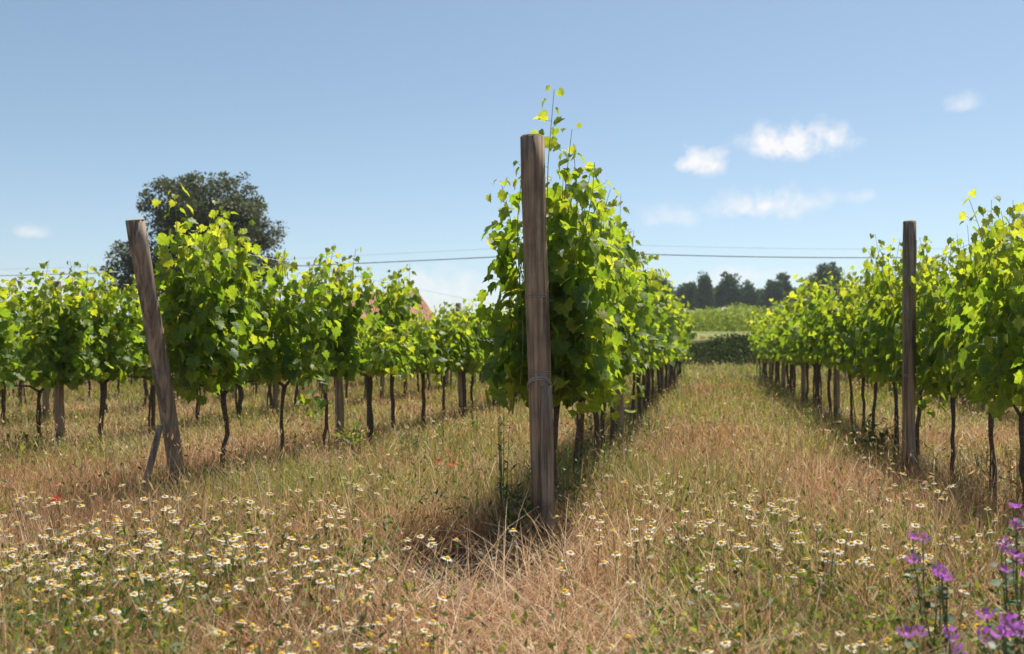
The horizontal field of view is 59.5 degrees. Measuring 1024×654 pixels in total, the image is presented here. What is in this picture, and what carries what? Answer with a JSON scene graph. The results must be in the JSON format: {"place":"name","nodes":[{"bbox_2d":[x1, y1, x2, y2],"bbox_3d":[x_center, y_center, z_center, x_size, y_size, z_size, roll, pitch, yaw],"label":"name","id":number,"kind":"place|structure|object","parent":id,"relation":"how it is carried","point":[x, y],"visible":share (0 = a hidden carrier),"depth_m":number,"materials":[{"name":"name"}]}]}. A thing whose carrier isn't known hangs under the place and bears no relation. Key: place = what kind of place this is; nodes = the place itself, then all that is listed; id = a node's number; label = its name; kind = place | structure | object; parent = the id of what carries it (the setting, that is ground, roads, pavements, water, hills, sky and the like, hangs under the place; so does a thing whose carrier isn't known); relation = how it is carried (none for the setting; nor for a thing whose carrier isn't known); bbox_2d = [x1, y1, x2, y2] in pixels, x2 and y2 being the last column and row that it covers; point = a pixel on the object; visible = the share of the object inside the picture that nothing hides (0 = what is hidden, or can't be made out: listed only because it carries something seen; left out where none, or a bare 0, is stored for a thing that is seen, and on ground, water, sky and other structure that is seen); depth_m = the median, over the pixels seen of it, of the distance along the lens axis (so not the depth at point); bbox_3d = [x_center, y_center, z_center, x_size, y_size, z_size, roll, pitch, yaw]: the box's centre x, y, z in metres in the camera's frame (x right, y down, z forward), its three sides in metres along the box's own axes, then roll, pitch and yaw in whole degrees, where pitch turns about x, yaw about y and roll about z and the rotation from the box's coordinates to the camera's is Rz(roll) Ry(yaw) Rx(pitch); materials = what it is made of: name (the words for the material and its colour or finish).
{"place":"outdoors","nodes":[
{"label":"outdoors","id":0,"kind":"place"},
{"bbox_2d":[5,328,1006,653],"bbox_3d":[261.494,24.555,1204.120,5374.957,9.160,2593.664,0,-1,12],"label":"ground","id":1,"kind":"structure","parent":0,"point":[475,560],"depth_m":4.64,"materials":[{"name":"brown soil"}]},
{"bbox_2d":[0,294,38,428],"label":"grapevine","id":2,"kind":"object","parent":1,"relation":"on","point":[20,334],"visible":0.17,"depth_m":11.89,"materials":[{"name":"green plant"}]},
{"bbox_2d":[0,429,42,468],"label":"weed plant","id":3,"kind":"object","parent":1,"relation":"on","point":[22,439],"visible":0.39,"depth_m":8.43,"materials":[{"name":"green plant"}]},
{"bbox_2d":[0,268,43,398],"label":"grapevine","id":4,"kind":"object","parent":1,"relation":"on","point":[8,309],"visible":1,"depth_m":8.15,"materials":[{"name":"green plant"}]},
{"bbox_2d":[17,429,69,463],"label":"weed plant","id":5,"kind":"object","parent":1,"relation":"on","point":[40,435],"visible":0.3,"depth_m":8.59,"materials":[{"name":"green plant"}]},
{"bbox_2d":[42,318,49,429],"bbox_3d":[-6.582,0.622,12.652,0.093,1.958,0.129,0,-1,12],"label":"wooden post","id":6,"kind":"object","parent":1,"relation":"on","point":[46,397],"visible":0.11,"depth_m":12.62,"materials":[{"name":"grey wood"}]},
{"bbox_2d":[3,261,109,441],"bbox_3d":[-4.599,0.385,8.743,0.820,2.098,1.296,0,-1,12],"label":"grapevine","id":7,"kind":"object","parent":1,"relation":"on","point":[62,343],"visible":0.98,"depth_m":8.81,"materials":[{"name":"green plant"}]},
{"bbox_2d":[52,281,64,448],"bbox_3d":[-4.609,0.525,9.107,0.141,1.978,0.087,1,-2,-34],"label":"wooden post","id":8,"kind":"object","parent":1,"relation":"on","point":[58,402],"visible":0.42,"depth_m":9.07,"materials":[{"name":"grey wood"}]},
{"bbox_2d":[57,261,145,444],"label":"grapevine","id":9,"kind":"object","parent":1,"relation":"on","point":[111,353],"visible":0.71,"depth_m":9.64,"materials":[{"name":"green plant"}]},
{"bbox_2d":[119,284,179,437],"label":"grapevine","id":10,"kind":"object","parent":1,"relation":"on","point":[145,372],"visible":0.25,"depth_m":10.51,"materials":[{"name":"green plant"}]},
{"bbox_2d":[142,425,162,507],"bbox_3d":[-2.432,1.035,6.043,0.056,0.730,0.215,0,-1,12],"label":"brace stake","id":11,"kind":"object","parent":1,"relation":"on","point":[156,441],"visible":0.46,"depth_m":6.04,"materials":[{"name":"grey wood"}]},
{"bbox_2d":[125,218,185,501],"bbox_3d":[-2.425,0.359,6.164,0.138,2.170,0.578,-1,-1,22],"label":"wooden post","id":12,"kind":"object","parent":1,"relation":"on","point":[137,235],"visible":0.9,"depth_m":6.09,"materials":[{"name":"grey wood"}]},
{"bbox_2d":[99,170,289,299],"bbox_3d":[-14.104,-2.446,39.763,8.269,9.469,5.948,0,-1,-21],"label":"holm oak","id":13,"kind":"object","parent":1,"relation":"on","point":[246,210],"visible":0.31,"depth_m":39.34,"materials":[{"name":"green plant"}]},
{"bbox_2d":[151,183,283,486],"bbox_3d":[-2.263,0.168,6.956,0.818,2.432,1.696,0,-1,-7],"label":"grapevine","id":14,"kind":"object","parent":1,"relation":"on","point":[212,350],"visible":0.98,"depth_m":6.50,"materials":[{"name":"green plant"}]},
{"bbox_2d":[235,272,264,426],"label":"grapevine","id":15,"kind":"object","parent":1,"relation":"on","point":[238,406],"visible":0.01,"depth_m":12.48,"materials":[{"name":"green plant"}]},
{"bbox_2d":[237,250,341,461],"bbox_3d":[-1.983,0.351,7.903,1.029,2.082,1.128,0,-1,-17],"label":"grapevine","id":16,"kind":"object","parent":1,"relation":"on","point":[287,333],"visible":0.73,"depth_m":7.83,"materials":[{"name":"green plant"}]},
{"bbox_2d":[283,244,377,459],"bbox_3d":[-1.828,0.293,8.868,0.926,2.241,0.841,0,-1,2],"label":"grapevine","id":17,"kind":"object","parent":1,"relation":"on","point":[347,315],"visible":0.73,"depth_m":8.93,"materials":[{"name":"green plant"}]},
{"bbox_2d":[333,268,344,451],"bbox_3d":[-1.769,0.441,9.153,0.135,2.088,0.092,0,-1,12],"label":"wooden post","id":18,"kind":"object","parent":1,"relation":"on","point":[339,398],"visible":0.35,"depth_m":9.11,"materials":[{"name":"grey wood"}]},
{"bbox_2d":[328,421,365,460],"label":"weed plant","id":19,"kind":"object","parent":1,"relation":"on","point":[348,434],"visible":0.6,"depth_m":8.65,"materials":[{"name":"green plant"}]},
{"bbox_2d":[336,605,378,653],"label":"weed plant","id":20,"kind":"object","parent":1,"relation":"on","point":[366,636],"visible":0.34,"depth_m":3.11,"materials":[{"name":"green plant"}]},
{"bbox_2d":[350,320,415,448],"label":"grapevine","id":21,"kind":"object","parent":1,"relation":"on","point":[384,351],"visible":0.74,"depth_m":9.60,"materials":[{"name":"green plant"}]},
{"bbox_2d":[355,264,428,434],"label":"grapevine","id":22,"kind":"object","parent":1,"relation":"on","point":[396,313],"visible":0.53,"depth_m":10.75,"materials":[{"name":"green plant"}]},
{"bbox_2d":[351,292,436,324],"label":"house","id":23,"kind":"structure","parent":1,"relation":"on","point":[424,310],"depth_m":75.91,"materials":[{"name":"paint"}]},
{"bbox_2d":[406,314,465,430],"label":"grapevine","id":24,"kind":"object","parent":1,"relation":"on","point":[429,361],"visible":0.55,"depth_m":11.67,"materials":[{"name":"green plant"}]},
{"bbox_2d":[407,301,473,418],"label":"grapevine","id":25,"kind":"object","parent":1,"relation":"on","point":[464,324],"visible":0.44,"depth_m":12.56,"materials":[{"name":"green plant"}]},
{"bbox_2d":[456,303,462,419],"bbox_3d":[-0.790,0.637,13.649,0.148,2.008,0.090,1,-2,-31],"label":"wooden post","id":26,"kind":"object","parent":1,"relation":"on","point":[460,392],"visible":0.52,"depth_m":13.61,"materials":[{"name":"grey wood"}]},
{"bbox_2d":[432,298,494,409],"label":"grapevine","id":27,"kind":"object","parent":1,"relation":"on","point":[473,372],"visible":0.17,"depth_m":14.38,"materials":[{"name":"green plant"}]},
{"bbox_2d":[447,298,488,419],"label":"grapevine","id":28,"kind":"object","parent":1,"relation":"on","point":[471,360],"visible":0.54,"depth_m":13.43,"materials":[{"name":"green plant"}]},
{"bbox_2d":[493,402,511,522],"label":"weed plant","id":29,"kind":"object","parent":1,"relation":"on","point":[503,495],"visible":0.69,"depth_m":5.48,"materials":[{"name":"green plant"}]},
{"bbox_2d":[485,463,532,553],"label":"weed plant","id":30,"kind":"object","parent":1,"relation":"on","point":[509,516],"visible":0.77,"depth_m":4.96,"materials":[{"name":"green plant"}]},
{"bbox_2d":[0,334,1023,653],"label":"green grass","id":31,"kind":"structure","parent":1,"relation":"on","point":[246,418],"depth_m":7.06,"materials":[{"name":"green plant"}]},
{"bbox_2d":[0,398,1023,653],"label":"ground cover","id":32,"kind":"object","parent":1,"relation":"on","point":[142,616],"visible":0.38,"depth_m":3.44,"materials":[{"name":"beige plant"}]},
{"bbox_2d":[0,420,1023,653],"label":"daisies","id":33,"kind":"object","parent":1,"relation":"on","point":[313,558],"visible":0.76,"depth_m":3.74,"materials":[{"name":"white plant"}]},
{"bbox_2d":[520,134,556,552],"bbox_3d":[0.147,0.162,5.062,0.215,2.498,0.142,0,-1,12],"label":"wooden post","id":34,"kind":"object","parent":1,"relation":"on","point":[533,189],"visible":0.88,"depth_m":5.02,"materials":[{"name":"brown wood"}]},
{"bbox_2d":[540,386,555,554],"bbox_3d":[0.197,0.842,4.959,0.079,1.032,0.098,1,-2,-38],"label":"brace stake","id":35,"kind":"object","parent":34,"relation":"attached to","point":[547,487],"visible":0.82,"depth_m":4.94,"materials":[{"name":"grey wood"}]},
{"bbox_2d":[474,85,623,514],"bbox_3d":[0.283,-0.033,5.692,0.905,2.790,1.264,0,-1,12],"label":"grapevine","id":36,"kind":"object","parent":1,"relation":"on","point":[578,370],"visible":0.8,"depth_m":5.29,"materials":[{"name":"green plant"}]},
{"bbox_2d":[556,439,585,537],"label":"weed plant","id":37,"kind":"object","parent":1,"relation":"on","point":[575,481],"visible":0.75,"depth_m":5.31,"materials":[{"name":"green plant"}]},
{"bbox_2d":[545,176,646,491],"bbox_3d":[0.499,0.130,6.478,0.847,2.520,1.295,0,-1,1],"label":"grapevine","id":38,"kind":"object","parent":1,"relation":"on","point":[617,278],"visible":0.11,"depth_m":6.34,"materials":[{"name":"green plant"}]},
{"bbox_2d":[580,432,614,500],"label":"weed plant","id":39,"kind":"object","parent":1,"relation":"on","point":[591,444],"visible":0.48,"depth_m":6.56,"materials":[{"name":"green plant"}]},
{"bbox_2d":[577,196,649,482],"bbox_3d":[0.691,0.170,7.421,0.883,2.521,1.212,-1,-2,33],"label":"grapevine","id":40,"kind":"object","parent":1,"relation":"on","point":[628,305],"visible":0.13,"depth_m":7.38,"materials":[{"name":"green plant"}]},
{"bbox_2d":[615,376,623,447],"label":"wooden post","id":41,"kind":"object","parent":1,"relation":"on","point":[620,408],"visible":0.07,"depth_m":9.66,"materials":[{"name":"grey wood"}]},
{"bbox_2d":[612,410,638,453],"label":"weed plant","id":42,"kind":"object","parent":1,"relation":"on","point":[617,430],"visible":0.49,"depth_m":8.94,"materials":[{"name":"green plant"}]},
{"bbox_2d":[600,244,660,457],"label":"grapevine","id":43,"kind":"object","parent":1,"relation":"on","point":[628,367],"visible":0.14,"depth_m":8.53,"materials":[{"name":"green plant"}]},
{"bbox_2d":[609,230,657,449],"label":"grapevine","id":44,"kind":"object","parent":1,"relation":"on","point":[650,330],"visible":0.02,"depth_m":9.40,"materials":[{"name":"green plant"}]},
{"bbox_2d":[627,257,664,376],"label":"grapevine","id":45,"kind":"object","parent":1,"relation":"on","point":[651,309],"visible":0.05,"depth_m":10.21,"materials":[{"name":"green plant"}]},
{"bbox_2d":[630,286,665,431],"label":"grapevine","id":46,"kind":"object","parent":1,"relation":"on","point":[654,318],"visible":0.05,"depth_m":11.28,"materials":[{"name":"green plant"}]},
{"bbox_2d":[636,270,676,427],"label":"grapevine","id":47,"kind":"object","parent":1,"relation":"on","point":[654,355],"visible":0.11,"depth_m":12.21,"materials":[{"name":"green plant"}]},
{"bbox_2d":[642,266,672,416],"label":"grapevine","id":48,"kind":"object","parent":1,"relation":"on","point":[664,289],"visible":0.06,"depth_m":13.20,"materials":[{"name":"green plant"}]},
{"bbox_2d":[645,271,677,412],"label":"grapevine","id":49,"kind":"object","parent":1,"relation":"on","point":[669,320],"visible":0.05,"depth_m":14.09,"materials":[{"name":"green plant"}]},
{"bbox_2d":[651,293,681,408],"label":"grapevine","id":50,"kind":"object","parent":1,"relation":"on","point":[670,328],"visible":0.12,"depth_m":16.04,"materials":[{"name":"green plant"}]},
{"bbox_2d":[660,293,689,395],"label":"grapevine","id":51,"kind":"object","parent":1,"relation":"on","point":[680,334],"visible":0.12,"depth_m":17.98,"materials":[{"name":"green plant"}]},
{"bbox_2d":[664,295,695,392],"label":"grapevine","id":52,"kind":"object","parent":1,"relation":"on","point":[688,331],"visible":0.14,"depth_m":20.87,"materials":[{"name":"green plant"}]},
{"bbox_2d":[673,311,698,385],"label":"grapevine","id":53,"kind":"object","parent":1,"relation":"on","point":[693,335],"visible":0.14,"depth_m":23.65,"materials":[{"name":"green plant"}]},
{"bbox_2d":[681,281,697,310],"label":"pine tree","id":54,"kind":"object","parent":1,"relation":"on","point":[690,289],"visible":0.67,"depth_m":149.52,"materials":[{"name":"green plant"}]},
{"bbox_2d":[692,270,715,309],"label":"pine tree","id":55,"kind":"object","parent":1,"relation":"on","point":[704,293],"visible":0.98,"depth_m":139.69,"materials":[{"name":"green plant"}]},
{"bbox_2d":[712,271,743,307],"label":"pine tree","id":56,"kind":"object","parent":1,"relation":"on","point":[727,290],"visible":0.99,"depth_m":141.44,"materials":[{"name":"green plant"}]},
{"bbox_2d":[677,307,781,332],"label":"vegetation","id":57,"kind":"object","parent":1,"relation":"on","point":[724,321],"visible":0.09,"depth_m":50.61,"materials":[{"name":"green plant"}]},
{"bbox_2d":[738,279,761,306],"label":"pine tree","id":58,"kind":"object","parent":1,"relation":"on","point":[750,296],"visible":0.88,"depth_m":149.61,"materials":[{"name":"green plant"}]},
{"bbox_2d":[681,332,823,367],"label":"hedge","id":59,"kind":"object","parent":1,"relation":"on","point":[717,353],"visible":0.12,"depth_m":40.90,"materials":[{"name":"green plant"}]},
{"bbox_2d":[750,311,779,388],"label":"grapevine","id":60,"kind":"object","parent":1,"relation":"on","point":[761,344],"visible":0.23,"depth_m":23.49,"materials":[{"name":"green plant"}]},
{"bbox_2d":[758,277,785,307],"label":"pine tree","id":61,"kind":"object","parent":1,"relation":"on","point":[773,290],"visible":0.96,"depth_m":145.60,"materials":[{"name":"green plant"}]},
{"bbox_2d":[767,298,795,397],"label":"grapevine","id":62,"kind":"object","parent":1,"relation":"on","point":[791,380],"visible":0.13,"depth_m":19.56,"materials":[{"name":"green plant"}]},
{"bbox_2d":[767,290,800,366],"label":"grapevine","id":63,"kind":"object","parent":1,"relation":"on","point":[781,339],"visible":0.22,"depth_m":17.61,"materials":[{"name":"green plant"}]},
{"bbox_2d":[772,302,795,398],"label":"grapevine","id":64,"kind":"object","parent":1,"relation":"on","point":[781,348],"visible":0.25,"depth_m":18.82,"materials":[{"name":"green plant"}]},
{"bbox_2d":[776,272,794,306],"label":"pine tree","id":65,"kind":"object","parent":1,"relation":"on","point":[787,287],"visible":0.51,"depth_m":149.80,"materials":[{"name":"green plant"}]},
{"bbox_2d":[783,296,821,402],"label":"grapevine","id":66,"kind":"object","parent":1,"relation":"on","point":[785,325],"visible":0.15,"depth_m":16.72,"materials":[{"name":"green plant"}]},
{"bbox_2d":[789,271,835,412],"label":"grapevine","id":67,"kind":"object","parent":1,"relation":"on","point":[812,342],"visible":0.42,"depth_m":14.62,"materials":[{"name":"green plant"}]},
{"bbox_2d":[787,281,837,407],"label":"grapevine","id":68,"kind":"object","parent":1,"relation":"on","point":[802,349],"visible":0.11,"depth_m":15.89,"materials":[{"name":"green plant"}]},
{"bbox_2d":[807,262,834,296],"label":"pine tree","id":69,"kind":"object","parent":1,"relation":"on","point":[820,271],"visible":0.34,"depth_m":135.49,"materials":[{"name":"green plant"}]},
{"bbox_2d":[806,548,840,623],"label":"weed plant","id":70,"kind":"object","parent":1,"relation":"on","point":[831,570],"visible":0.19,"depth_m":3.57,"materials":[{"name":"green plant"}]},
{"bbox_2d":[800,265,853,366],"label":"grapevine","id":71,"kind":"object","parent":1,"relation":"on","point":[827,355],"visible":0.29,"depth_m":13.13,"materials":[{"name":"green plant"}]},
{"bbox_2d":[796,277,857,414],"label":"grapevine","id":72,"kind":"object","parent":1,"relation":"on","point":[804,331],"visible":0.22,"depth_m":13.76,"materials":[{"name":"green plant"}]},
{"bbox_2d":[833,287,839,420],"bbox_3d":[4.644,0.505,12.820,0.086,2.158,0.137,-1,-2,30],"label":"wooden post","id":73,"kind":"object","parent":1,"relation":"on","point":[836,390],"visible":0.47,"depth_m":12.77,"materials":[{"name":"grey wood"}]},
{"bbox_2d":[822,272,865,429],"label":"grapevine","id":74,"kind":"object","parent":1,"relation":"on","point":[841,329],"visible":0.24,"depth_m":11.89,"materials":[{"name":"green plant"}]},
{"bbox_2d":[832,267,880,432],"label":"grapevine","id":75,"kind":"object","parent":1,"relation":"on","point":[850,363],"visible":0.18,"depth_m":10.86,"materials":[{"name":"green plant"}]},
{"bbox_2d":[827,478,888,530],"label":"weed plant","id":76,"kind":"object","parent":1,"relation":"on","point":[875,495],"visible":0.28,"depth_m":5.54,"materials":[{"name":"green plant"}]},
{"bbox_2d":[839,261,892,432],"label":"grapevine","id":77,"kind":"object","parent":1,"relation":"on","point":[863,370],"visible":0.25,"depth_m":9.93,"materials":[{"name":"green plant"}]},
{"bbox_2d":[850,413,900,461],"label":"weed plant","id":78,"kind":"object","parent":1,"relation":"on","point":[881,435],"visible":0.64,"depth_m":8.97,"materials":[{"name":"green plant"}]},
{"bbox_2d":[851,233,942,460],"bbox_3d":[3.858,0.278,8.963,0.878,2.357,1.248,0,-1,12],"label":"grapevine","id":79,"kind":"object","parent":1,"relation":"on","point":[880,367],"visible":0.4,"depth_m":8.93,"materials":[{"name":"green plant"}]},
{"bbox_2d":[902,220,915,492],"bbox_3d":[3.185,0.317,7.182,0.128,2.337,0.107,0,-1,12],"label":"wooden post","id":80,"kind":"object","parent":1,"relation":"on","point":[908,331],"visible":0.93,"depth_m":7.15,"materials":[{"name":"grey wood"}]},
{"bbox_2d":[875,242,948,471],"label":"grapevine","id":81,"kind":"object","parent":1,"relation":"on","point":[895,326],"visible":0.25,"depth_m":8.02,"materials":[{"name":"green plant"}]},
{"bbox_2d":[896,624,927,653],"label":"mallow","id":82,"kind":"object","parent":1,"relation":"on","point":[910,641],"visible":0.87,"depth_m":2.26,"materials":[{"name":"purple plant"}]},
{"bbox_2d":[900,531,936,647],"bbox_3d":[1.340,0.941,2.940,0.088,0.534,0.107,1,-2,-33],"label":"mallow","id":83,"kind":"object","parent":1,"relation":"on","point":[920,568],"visible":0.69,"depth_m":2.94,"materials":[{"name":"green plant"}]},
{"bbox_2d":[904,553,954,653],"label":"mallow","id":84,"kind":"object","parent":1,"relation":"on","point":[946,617],"visible":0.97,"depth_m":2.69,"materials":[{"name":"purple plant"}]},
{"bbox_2d":[899,235,973,483],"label":"grapevine","id":85,"kind":"object","parent":1,"relation":"on","point":[933,378],"visible":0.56,"depth_m":7.10,"materials":[{"name":"green plant"}]},
{"bbox_2d":[939,625,967,653],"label":"mallow","id":86,"kind":"object","parent":1,"relation":"on","point":[960,646],"visible":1,"depth_m":2.20,"materials":[{"name":"purple plant"}]},
{"bbox_2d":[934,196,1023,508],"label":"grapevine","id":87,"kind":"object","parent":1,"relation":"on","point":[961,289],"visible":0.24,"depth_m":6.20,"materials":[{"name":"green plant"}]},
{"bbox_2d":[954,444,1008,491],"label":"weed plant","id":88,"kind":"object","parent":1,"relation":"on","point":[986,459],"visible":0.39,"depth_m":6.98,"materials":[{"name":"green plant"}]},
{"bbox_2d":[957,189,1023,521],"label":"grapevine","id":89,"kind":"object","parent":1,"relation":"on","point":[998,293],"visible":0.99,"depth_m":5.11,"materials":[{"name":"green plant"}]},
{"bbox_2d":[974,607,1023,653],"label":"mallow","id":90,"kind":"object","parent":1,"relation":"on","point":[993,643],"visible":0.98,"depth_m":2.25,"materials":[{"name":"purple plant"}]},
{"bbox_2d":[978,448,1022,530],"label":"weed plant","id":91,"kind":"object","parent":1,"relation":"on","point":[1017,483],"visible":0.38,"depth_m":5.42,"materials":[{"name":"green plant"}]},
{"bbox_2d":[989,536,1019,647],"bbox_3d":[1.612,0.947,2.932,0.086,0.519,0.106,0,-1,12],"label":"mallow","id":92,"kind":"object","parent":1,"relation":"on","point":[1011,600],"visible":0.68,"depth_m":2.93,"materials":[{"name":"purple plant"}]},
{"bbox_2d":[988,547,1023,653],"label":"mallow","id":93,"kind":"object","parent":1,"relation":"on","point":[996,582],"visible":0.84,"depth_m":2.64,"materials":[{"name":"purple plant"}]},
{"bbox_2d":[1003,502,1023,646],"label":"mallow","id":94,"kind":"object","parent":1,"relation":"on","point":[1016,520],"visible":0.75,"depth_m":3.12,"materials":[{"name":"purple plant"}]},
{"bbox_2d":[1013,368,1023,404],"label":"grapevine","id":95,"kind":"object","parent":1,"relation":"on","point":[1019,380],"visible":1,"depth_m":4.57,"materials":[{"name":"green plant"}]},
{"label":"utility pole","id":96,"kind":"object","parent":1,"relation":"on","visible":0},
{"bbox_2d":[0,254,967,275],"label":"overhead cable","id":97,"kind":"object","parent":96,"relation":"attached to","point":[640,254],"visible":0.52,"depth_m":41.78,"materials":[{"name":"black metal"}]},
{"bbox_2d":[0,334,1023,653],"bbox_3d":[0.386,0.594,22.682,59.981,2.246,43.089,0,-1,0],"label":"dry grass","id":98,"kind":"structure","parent":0,"point":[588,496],"depth_m":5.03,"materials":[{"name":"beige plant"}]},
{"bbox_2d":[0,359,1023,653],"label":"seeding grass","id":99,"kind":"structure","parent":0,"point":[288,505],"depth_m":5.00,"materials":[{"name":"beige plant"}]},
{"bbox_2d":[0,380,1023,653],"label":"russet grass","id":100,"kind":"structure","parent":0,"point":[378,426],"depth_m":5.16,"materials":[{"name":"brown plant"}]},
{"bbox_2d":[0,0,1023,323],"label":"sky","id":101,"kind":"structure","parent":0,"point":[810,128],"materials":[{"name":"blue"}]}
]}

